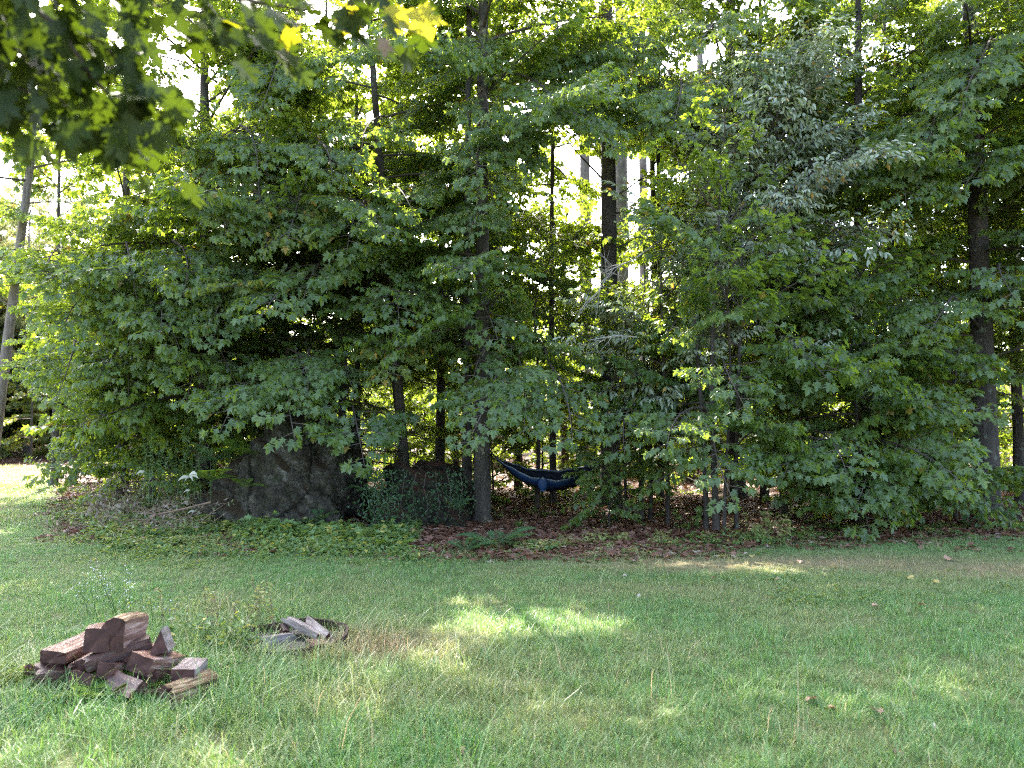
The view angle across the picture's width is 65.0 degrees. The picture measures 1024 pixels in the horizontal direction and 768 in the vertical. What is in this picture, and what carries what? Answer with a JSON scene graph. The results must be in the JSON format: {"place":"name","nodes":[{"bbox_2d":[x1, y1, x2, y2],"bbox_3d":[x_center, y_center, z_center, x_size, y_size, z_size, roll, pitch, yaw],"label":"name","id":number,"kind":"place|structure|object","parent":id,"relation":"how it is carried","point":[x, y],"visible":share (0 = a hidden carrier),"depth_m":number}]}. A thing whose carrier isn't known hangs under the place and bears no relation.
{"place":"outdoors","nodes":[
{"label":"outdoors","id":0,"kind":"place"},
{"bbox_2d":[0,464,1023,767],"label":"lawn","id":1,"kind":"structure","parent":0,"point":[974,612],"depth_m":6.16},
{"bbox_2d":[0,658,39,683],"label":"grass","id":2,"kind":"structure","parent":1,"relation":"on","point":[14,665],"depth_m":5.16},
{"bbox_2d":[32,662,71,690],"bbox_3d":[-2.777,1.823,4.955,0.325,0.171,0.149,9,11,-30],"label":"split log","id":3,"kind":"object","parent":1,"relation":"on","point":[40,666],"visible":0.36,"depth_m":4.89},
{"bbox_2d":[0,132,134,485],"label":"maple tree","id":4,"kind":"object","parent":1,"relation":"on","point":[20,169],"visible":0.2,"depth_m":19.57},
{"bbox_2d":[66,670,102,692],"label":"split log","id":5,"kind":"object","parent":1,"relation":"on","point":[86,675],"visible":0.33,"depth_m":4.80},
{"bbox_2d":[71,579,104,621],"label":"aster plant","id":6,"kind":"object","parent":1,"relation":"on","point":[87,609],"visible":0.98,"depth_m":6.68},
{"bbox_2d":[51,669,137,705],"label":"grass","id":7,"kind":"structure","parent":1,"relation":"on","point":[88,689],"depth_m":4.70},
{"bbox_2d":[82,561,135,616],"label":"aster plant","id":8,"kind":"object","parent":1,"relation":"on","point":[109,603],"visible":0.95,"depth_m":6.48},
{"bbox_2d":[105,669,147,701],"bbox_3d":[-2.286,1.779,4.742,0.329,0.138,0.057,6,-43,37],"label":"split log","id":9,"kind":"object","parent":1,"relation":"on","point":[134,683],"visible":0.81,"depth_m":4.70},
{"bbox_2d":[0,0,261,499],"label":"maple tree","id":10,"kind":"object","parent":1,"relation":"on","point":[130,316],"visible":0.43,"depth_m":12.21},
{"bbox_2d":[46,468,233,536],"bbox_3d":[-6.674,2.065,14.090,5.308,1.293,6.585,0,-2,0],"label":"dead brush","id":11,"kind":"object","parent":1,"relation":"on","point":[105,510],"visible":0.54,"depth_m":12.14},
{"bbox_2d":[115,495,210,536],"bbox_3d":[-4.734,1.793,10.872,0.984,0.574,0.952,0,-2,0],"label":"dead branch","id":12,"kind":"object","parent":11,"relation":"on","point":[159,513],"visible":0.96,"depth_m":10.85},
{"bbox_2d":[20,183,262,509],"bbox_3d":[-6.423,-0.589,13.756,4.124,5.806,4.101,0,-2,0],"label":"maple sapling","id":13,"kind":"object","parent":1,"relation":"on","point":[111,432],"visible":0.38,"depth_m":13.36},
{"bbox_2d":[134,429,220,504],"bbox_3d":[-5.032,1.226,12.336,1.377,1.089,1.753,0,-2,0],"label":"shrub","id":14,"kind":"object","parent":1,"relation":"on","point":[176,469],"visible":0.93,"depth_m":11.92},
{"bbox_2d":[114,379,248,500],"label":"maple sapling","id":15,"kind":"object","parent":1,"relation":"on","point":[217,465],"visible":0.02,"depth_m":15.73},
{"bbox_2d":[0,0,369,503],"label":"maple tree","id":16,"kind":"object","parent":1,"relation":"on","point":[236,308],"visible":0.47,"depth_m":12.23},
{"bbox_2d":[154,575,219,630],"bbox_3d":[-2.513,1.731,6.246,0.538,0.452,0.575,0,-2,0],"label":"goldenrod plant","id":17,"kind":"object","parent":1,"relation":"on","point":[203,593],"visible":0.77,"depth_m":6.23},
{"bbox_2d":[157,669,222,708],"bbox_3d":[-1.925,1.828,4.789,0.204,0.181,0.371,-1,-5,32],"label":"split log","id":18,"kind":"object","parent":1,"relation":"on","point":[210,676],"visible":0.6,"depth_m":4.71},
{"bbox_2d":[170,657,207,682],"bbox_3d":[-1.984,1.770,4.941,0.166,0.115,0.313,1,-9,-3],"label":"split log","id":19,"kind":"object","parent":18,"relation":"on","point":[188,666],"visible":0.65,"depth_m":4.85},
{"bbox_2d":[158,612,240,649],"bbox_3d":[-2.236,1.783,5.738,0.572,0.308,0.334,0,-2,0],"label":"goldenrod plant","id":20,"kind":"object","parent":1,"relation":"on","point":[197,620],"visible":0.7,"depth_m":5.71},
{"bbox_2d":[0,0,447,208],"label":"maple tree","id":21,"kind":"object","parent":1,"relation":"on","point":[53,46],"visible":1,"depth_m":2.40},
{"bbox_2d":[200,611,257,645],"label":"goldenrod plant","id":22,"kind":"object","parent":1,"relation":"on","point":[241,621],"visible":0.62,"depth_m":5.83},
{"bbox_2d":[207,622,263,653],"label":"goldenrod plant","id":23,"kind":"object","parent":1,"relation":"on","point":[235,628],"visible":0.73,"depth_m":5.73},
{"bbox_2d":[230,575,278,635],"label":"goldenrod plant","id":24,"kind":"object","parent":1,"relation":"on","point":[257,589],"visible":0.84,"depth_m":6.19},
{"bbox_2d":[239,575,313,623],"bbox_3d":[-1.939,1.804,6.679,0.484,0.341,0.663,0,-2,0],"label":"goldenrod plant","id":25,"kind":"object","parent":1,"relation":"on","point":[290,586],"visible":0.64,"depth_m":6.75},
{"bbox_2d":[192,402,370,524],"bbox_3d":[-3.717,1.299,13.013,2.754,2.014,2.400,0,-2,0],"label":"boulder","id":26,"kind":"object","parent":1,"relation":"on","point":[299,484],"visible":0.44,"depth_m":12.04},
{"bbox_2d":[183,469,236,481],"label":"fern","id":27,"kind":"object","parent":26,"relation":"on","point":[213,472],"visible":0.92,"depth_m":11.48},
{"bbox_2d":[190,442,242,462],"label":"fern","id":28,"kind":"object","parent":26,"relation":"on","point":[199,449],"visible":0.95,"depth_m":11.92},
{"bbox_2d":[213,437,256,455],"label":"fern","id":29,"kind":"object","parent":26,"relation":"on","point":[232,442],"visible":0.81,"depth_m":12.08},
{"bbox_2d":[237,617,348,656],"bbox_3d":[-1.623,1.914,5.970,0.804,0.164,0.804,0,-2,0],"label":"fire ring","id":30,"kind":"object","parent":1,"relation":"on","point":[320,621],"visible":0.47,"depth_m":6.03},
{"bbox_2d":[255,632,298,647],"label":"split log","id":31,"kind":"object","parent":30,"relation":"in","point":[281,637],"visible":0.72,"depth_m":5.88},
{"bbox_2d":[280,616,320,638],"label":"split log","id":32,"kind":"object","parent":30,"relation":"in","point":[296,624],"visible":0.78,"depth_m":5.95},
{"bbox_2d":[306,616,330,639],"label":"split log","id":33,"kind":"object","parent":30,"relation":"in","point":[325,633],"visible":0.68,"depth_m":5.93},
{"bbox_2d":[236,138,457,472],"bbox_3d":[-2.916,-0.998,14.196,4.436,6.653,4.442,0,-2,0],"label":"tree","id":34,"kind":"object","parent":1,"relation":"on","point":[369,405],"visible":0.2,"depth_m":13.88},
{"bbox_2d":[351,387,420,467],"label":"maple sapling","id":35,"kind":"object","parent":1,"relation":"on","point":[372,399],"visible":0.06,"depth_m":25.02},
{"bbox_2d":[229,0,557,466],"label":"maple tree","id":36,"kind":"object","parent":1,"relation":"on","point":[423,122],"visible":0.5,"depth_m":12.92},
{"bbox_2d":[360,367,435,477],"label":"maple sapling","id":37,"kind":"object","parent":1,"relation":"on","point":[410,395],"visible":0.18,"depth_m":21.00},
{"bbox_2d":[353,30,474,459],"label":"maple tree","id":38,"kind":"object","parent":1,"relation":"on","point":[421,138],"visible":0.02,"depth_m":22.25},
{"bbox_2d":[359,459,472,527],"bbox_3d":[-1.438,1.765,12.925,2.361,1.084,2.085,0,-2,0],"label":"boulder","id":39,"kind":"object","parent":1,"relation":"on","point":[439,466],"visible":0.4,"depth_m":12.43},
{"bbox_2d":[341,468,414,527],"bbox_3d":[-1.944,1.738,11.622,1.091,1.066,0.306,0,-2,0],"label":"creeper","id":40,"kind":"object","parent":39,"relation":"attached to","point":[379,509],"visible":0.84,"depth_m":11.60},
{"bbox_2d":[387,465,477,527],"bbox_3d":[-1.183,1.666,11.872,1.365,0.930,0.393,0,-2,0],"label":"creeper","id":41,"kind":"object","parent":39,"relation":"attached to","point":[437,489],"visible":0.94,"depth_m":11.82},
{"bbox_2d":[374,391,460,474],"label":"maple sapling","id":42,"kind":"object","parent":1,"relation":"on","point":[421,418],"visible":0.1,"depth_m":22.17},
{"bbox_2d":[385,365,459,465],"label":"maple sapling","id":43,"kind":"object","parent":1,"relation":"on","point":[426,390],"visible":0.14,"depth_m":21.50},
{"bbox_2d":[411,388,516,487],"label":"maple sapling","id":44,"kind":"object","parent":1,"relation":"on","point":[492,445],"visible":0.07,"depth_m":18.37},
{"bbox_2d":[419,329,548,503],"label":"maple sapling","id":45,"kind":"object","parent":1,"relation":"on","point":[444,433],"visible":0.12,"depth_m":15.72},
{"bbox_2d":[456,525,534,549],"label":"fern","id":46,"kind":"object","parent":1,"relation":"on","point":[482,538],"visible":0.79,"depth_m":10.38},
{"bbox_2d":[330,0,679,524],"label":"maple tree","id":47,"kind":"object","parent":1,"relation":"on","point":[482,145],"visible":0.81,"depth_m":12.27},
{"bbox_2d":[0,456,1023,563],"bbox_3d":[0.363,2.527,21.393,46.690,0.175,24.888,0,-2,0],"label":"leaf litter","id":48,"kind":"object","parent":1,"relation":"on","point":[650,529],"visible":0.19,"depth_m":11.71},
{"bbox_2d":[447,536,496,552],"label":"fern","id":49,"kind":"object","parent":48,"relation":"on","point":[453,543],"visible":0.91,"depth_m":9.95},
{"bbox_2d":[427,237,610,509],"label":"maple sapling","id":50,"kind":"object","parent":1,"relation":"on","point":[506,398],"visible":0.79,"depth_m":11.40},
{"bbox_2d":[492,359,559,473],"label":"maple sapling","id":51,"kind":"object","parent":1,"relation":"on","point":[532,459],"visible":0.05,"depth_m":23.58},
{"bbox_2d":[490,275,599,501],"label":"maple sapling","id":52,"kind":"object","parent":1,"relation":"on","point":[526,492],"visible":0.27,"depth_m":16.73},
{"bbox_2d":[477,0,657,503],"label":"maple tree","id":53,"kind":"object","parent":1,"relation":"on","point":[557,74],"visible":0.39,"depth_m":15.24},
{"bbox_2d":[506,192,635,468],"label":"maple tree","id":54,"kind":"object","parent":1,"relation":"on","point":[538,204],"visible":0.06,"depth_m":19.57},
{"bbox_2d":[541,335,600,471],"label":"maple sapling","id":55,"kind":"object","parent":1,"relation":"on","point":[559,462],"visible":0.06,"depth_m":24.02},
{"bbox_2d":[560,388,677,530],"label":"maple sapling","id":56,"kind":"object","parent":1,"relation":"on","point":[578,518],"visible":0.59,"depth_m":12.16},
{"bbox_2d":[551,239,728,521],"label":"maple sapling","id":57,"kind":"object","parent":1,"relation":"on","point":[648,377],"visible":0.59,"depth_m":12.46},
{"bbox_2d":[537,0,747,495],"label":"maple tree","id":58,"kind":"object","parent":1,"relation":"on","point":[594,260],"visible":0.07,"depth_m":17.63},
{"bbox_2d":[565,0,742,497],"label":"maple tree","id":59,"kind":"object","parent":1,"relation":"on","point":[658,55],"visible":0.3,"depth_m":13.91},
{"bbox_2d":[617,160,752,482],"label":"maple tree","id":60,"kind":"object","parent":1,"relation":"on","point":[690,474],"visible":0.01,"depth_m":20.36},
{"bbox_2d":[664,348,726,493],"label":"maple sapling","id":61,"kind":"object","parent":1,"relation":"on","point":[723,437],"visible":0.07,"depth_m":17.68},
{"bbox_2d":[576,0,883,500],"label":"maple tree","id":62,"kind":"object","parent":1,"relation":"on","point":[727,23],"visible":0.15,"depth_m":13.24},
{"bbox_2d":[632,0,893,503],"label":"maple tree","id":63,"kind":"object","parent":1,"relation":"on","point":[765,9],"visible":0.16,"depth_m":14.87},
{"bbox_2d":[651,5,925,518],"bbox_3d":[4.744,-1.954,13.216,4.556,8.483,4.491,0,-2,0],"label":"ash tree","id":64,"kind":"object","parent":1,"relation":"on","point":[821,174],"visible":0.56,"depth_m":12.66},
{"bbox_2d":[738,206,1018,542],"bbox_3d":[5.259,-0.084,12.172,4.244,5.314,4.021,0,-2,0],"label":"maple sapling","id":65,"kind":"object","parent":1,"relation":"on","point":[859,482],"visible":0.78,"depth_m":11.51},
{"bbox_2d":[831,0,1023,516],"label":"maple tree","id":66,"kind":"object","parent":1,"relation":"on","point":[1002,67],"visible":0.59,"depth_m":12.86},
{"bbox_2d":[832,270,1023,525],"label":"maple sapling","id":67,"kind":"object","parent":1,"relation":"on","point":[979,364],"visible":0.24,"depth_m":12.29},
{"bbox_2d":[852,0,1023,505],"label":"maple tree","id":68,"kind":"object","parent":1,"relation":"on","point":[1005,158],"visible":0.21,"depth_m":14.81},
{"bbox_2d":[870,0,1023,385],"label":"maple tree","id":69,"kind":"object","parent":1,"relation":"on","point":[1005,191],"visible":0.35,"depth_m":13.74},
{"bbox_2d":[943,0,1023,334],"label":"maple tree","id":70,"kind":"object","parent":1,"relation":"on","point":[1021,254],"visible":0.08,"depth_m":13.94},
{"bbox_2d":[961,388,1012,451],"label":"maple sapling","id":71,"kind":"object","parent":1,"relation":"on","point":[1005,445],"visible":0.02,"depth_m":18.94},
{"bbox_2d":[998,312,1023,466],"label":"maple sapling","id":72,"kind":"object","parent":1,"relation":"on","point":[1002,460],"visible":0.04,"depth_m":20.49},
{"bbox_2d":[0,425,1023,550],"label":"forest floor","id":73,"kind":"structure","parent":0,"point":[16,454],"depth_m":15.23},
{"bbox_2d":[0,301,35,457],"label":"maple tree","id":74,"kind":"object","parent":73,"relation":"on","point":[6,415],"visible":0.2,"depth_m":33.68},
{"bbox_2d":[1,349,37,462],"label":"maple sapling","id":75,"kind":"object","parent":73,"relation":"on","point":[29,438],"visible":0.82,"depth_m":29.01},
{"bbox_2d":[0,199,40,393],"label":"pine tree","id":76,"kind":"object","parent":73,"relation":"on","point":[6,227],"visible":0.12,"depth_m":33.38},
{"bbox_2d":[0,294,51,455],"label":"maple sapling","id":77,"kind":"object","parent":73,"relation":"on","point":[13,411],"visible":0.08,"depth_m":34.38},
{"bbox_2d":[0,180,64,455],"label":"pine tree","id":78,"kind":"object","parent":73,"relation":"on","point":[20,326],"visible":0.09,"depth_m":34.76},
{"bbox_2d":[0,263,66,454],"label":"maple tree","id":79,"kind":"object","parent":73,"relation":"on","point":[4,432],"visible":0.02,"depth_m":35.26},
{"bbox_2d":[0,0,83,444],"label":"pine tree","id":80,"kind":"object","parent":73,"relation":"on","point":[9,326],"visible":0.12,"depth_m":19.03},
{"bbox_2d":[5,377,81,457],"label":"maple sapling","id":81,"kind":"object","parent":73,"relation":"on","point":[43,439],"visible":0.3,"depth_m":31.42},
{"bbox_2d":[10,180,95,450],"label":"pine tree","id":82,"kind":"object","parent":73,"relation":"on","point":[40,209],"visible":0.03,"depth_m":39.62},
{"bbox_2d":[159,0,363,430],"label":"maple tree","id":83,"kind":"object","parent":73,"relation":"on","point":[229,112],"visible":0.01,"depth_m":18.33},
{"bbox_2d":[94,0,438,478],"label":"maple tree","id":84,"kind":"object","parent":73,"relation":"on","point":[325,368],"visible":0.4,"depth_m":12.09},
{"bbox_2d":[270,0,409,416],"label":"maple tree","id":85,"kind":"object","parent":73,"relation":"on","point":[316,32],"visible":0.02,"depth_m":20.60},
{"bbox_2d":[248,0,432,428],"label":"maple tree","id":86,"kind":"object","parent":73,"relation":"on","point":[364,110],"visible":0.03,"depth_m":17.57},
{"bbox_2d":[329,4,559,461],"bbox_3d":[-1.487,-5.161,16.918,4.992,15.192,4.751,0,-2,0],"label":"maple tree","id":87,"kind":"object","parent":73,"relation":"on","point":[440,422],"visible":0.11,"depth_m":16.36},
{"bbox_2d":[378,0,559,465],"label":"maple tree","id":88,"kind":"object","parent":73,"relation":"on","point":[461,131],"visible":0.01,"depth_m":19.38},
{"bbox_2d":[431,130,600,490],"bbox_3d":[0.114,-1.734,18.411,4.068,8.463,4.273,0,-2,0],"label":"maple tree","id":89,"kind":"object","parent":73,"relation":"on","point":[539,247],"visible":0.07,"depth_m":18.35},
{"bbox_2d":[46,449,1023,612],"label":"ground cover plants","id":90,"kind":"object","parent":73,"relation":"on","point":[339,537],"visible":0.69,"depth_m":10.47},
{"bbox_2d":[526,0,638,459],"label":"pine tree","id":91,"kind":"object","parent":73,"relation":"on","point":[584,170],"visible":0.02,"depth_m":25.17},
{"bbox_2d":[600,492,625,521],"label":"shrub","id":92,"kind":"object","parent":73,"relation":"on","point":[615,516],"visible":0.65,"depth_m":12.80},
{"bbox_2d":[615,3,645,473],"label":"pine tree","id":93,"kind":"object","parent":73,"relation":"on","point":[621,169],"visible":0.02,"depth_m":23.05},
{"bbox_2d":[627,32,649,360],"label":"pine tree","id":94,"kind":"object","parent":73,"relation":"on","point":[642,163],"visible":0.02,"depth_m":27.22},
{"bbox_2d":[556,0,726,509],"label":"tree","id":95,"kind":"object","parent":73,"relation":"on","point":[608,202],"visible":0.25,"depth_m":14.97},
{"bbox_2d":[490,448,622,491],"bbox_3d":[0.759,1.414,13.272,2.308,0.726,1.076,0,-2,0],"label":"hammock","id":96,"kind":"object","parent":95,"relation":"hanging from","point":[547,480],"visible":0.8,"depth_m":13.08},
{"bbox_2d":[577,277,708,496],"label":"maple sapling","id":97,"kind":"object","parent":73,"relation":"on","point":[656,456],"visible":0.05,"depth_m":16.98},
{"bbox_2d":[553,177,779,524],"bbox_3d":[2.306,-0.530,12.803,3.391,5.604,3.230,0,-2,0],"label":"ash tree","id":98,"kind":"object","parent":73,"relation":"on","point":[623,331],"visible":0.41,"depth_m":12.46},
{"bbox_2d":[574,241,659,318],"bbox_3d":[1.622,-1.601,12.098,1.442,1.396,1.176,0,-2,0],"label":"dead branch","id":99,"kind":"object","parent":98,"relation":"attached to","point":[618,265],"visible":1,"depth_m":11.95},
{"bbox_2d":[672,506,703,529],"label":"shrub","id":100,"kind":"object","parent":73,"relation":"on","point":[698,511],"visible":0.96,"depth_m":11.90},
{"bbox_2d":[613,72,862,532],"bbox_3d":[3.154,-1.024,11.973,3.258,6.523,3.864,0,-2,0],"label":"maple sapling","id":101,"kind":"object","parent":73,"relation":"on","point":[779,435],"visible":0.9,"depth_m":11.25},
{"bbox_2d":[741,510,794,544],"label":"shrub","id":102,"kind":"object","parent":73,"relation":"on","point":[765,521],"visible":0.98,"depth_m":10.88},
{"bbox_2d":[746,0,907,434],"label":"maple tree","id":103,"kind":"object","parent":73,"relation":"on","point":[900,235],"visible":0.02,"depth_m":17.57},
{"bbox_2d":[728,0,1023,510],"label":"maple tree","id":104,"kind":"object","parent":73,"relation":"on","point":[928,142],"visible":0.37,"depth_m":13.11},
{"bbox_2d":[803,0,1022,430],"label":"maple tree","id":105,"kind":"object","parent":73,"relation":"on","point":[937,3],"visible":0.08,"depth_m":16.55},
{"bbox_2d":[851,2,1023,434],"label":"maple tree","id":106,"kind":"object","parent":73,"relation":"on","point":[877,34],"visible":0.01,"depth_m":19.55},
{"bbox_2d":[959,502,1018,528],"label":"shrub","id":107,"kind":"object","parent":73,"relation":"on","point":[1011,512],"visible":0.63,"depth_m":11.98},
{"bbox_2d":[0,0,1023,404],"label":"sky","id":108,"kind":"structure","parent":0,"point":[188,86]},
{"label":"split log","id":109,"kind":"object","parent":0,"visible":0},
{"bbox_2d":[39,631,88,663],"bbox_3d":[-2.795,1.686,5.152,0.183,0.087,0.495,6,-2,1],"label":"split log","id":110,"kind":"object","parent":109,"relation":"on","point":[66,651],"visible":0.62,"depth_m":4.97},
{"bbox_2d":[68,652,95,673],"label":"split log","id":111,"kind":"object","parent":109,"relation":"on","point":[77,664],"visible":0.29,"depth_m":4.88},
{"bbox_2d":[82,622,109,652],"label":"split log","id":112,"kind":"object","parent":111,"relation":"on","point":[96,637],"visible":0.68,"depth_m":4.89},
{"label":"split log","id":113,"kind":"object","parent":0,"visible":0},
{"bbox_2d":[96,662,128,678],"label":"split log","id":114,"kind":"object","parent":113,"relation":"on","point":[103,668],"visible":0.59,"depth_m":4.82},
{"bbox_2d":[83,635,152,672],"bbox_3d":[-2.419,1.655,4.938,0.393,0.089,0.077,-12,13,-33],"label":"split log","id":115,"kind":"object","parent":114,"relation":"on","point":[143,643],"visible":0.91,"depth_m":4.91},
{"bbox_2d":[101,612,148,651],"bbox_3d":[-2.422,1.545,5.027,0.187,0.218,0.252,8,-4,4],"label":"split log","id":116,"kind":"object","parent":115,"relation":"on","point":[126,629],"visible":0.87,"depth_m":4.93},
{"bbox_2d":[132,666,175,684],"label":"split log","id":117,"kind":"object","parent":113,"relation":"on","point":[157,674],"visible":0.27,"depth_m":4.86},
{"bbox_2d":[126,650,185,676],"bbox_3d":[-2.209,1.729,4.998,0.168,0.123,0.389,17,-10,8],"label":"split log","id":118,"kind":"object","parent":117,"relation":"on","point":[145,663],"visible":0.81,"depth_m":4.84},
{"bbox_2d":[150,626,174,654],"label":"split log","id":119,"kind":"object","parent":117,"relation":"on","point":[164,642],"visible":0.97,"depth_m":4.95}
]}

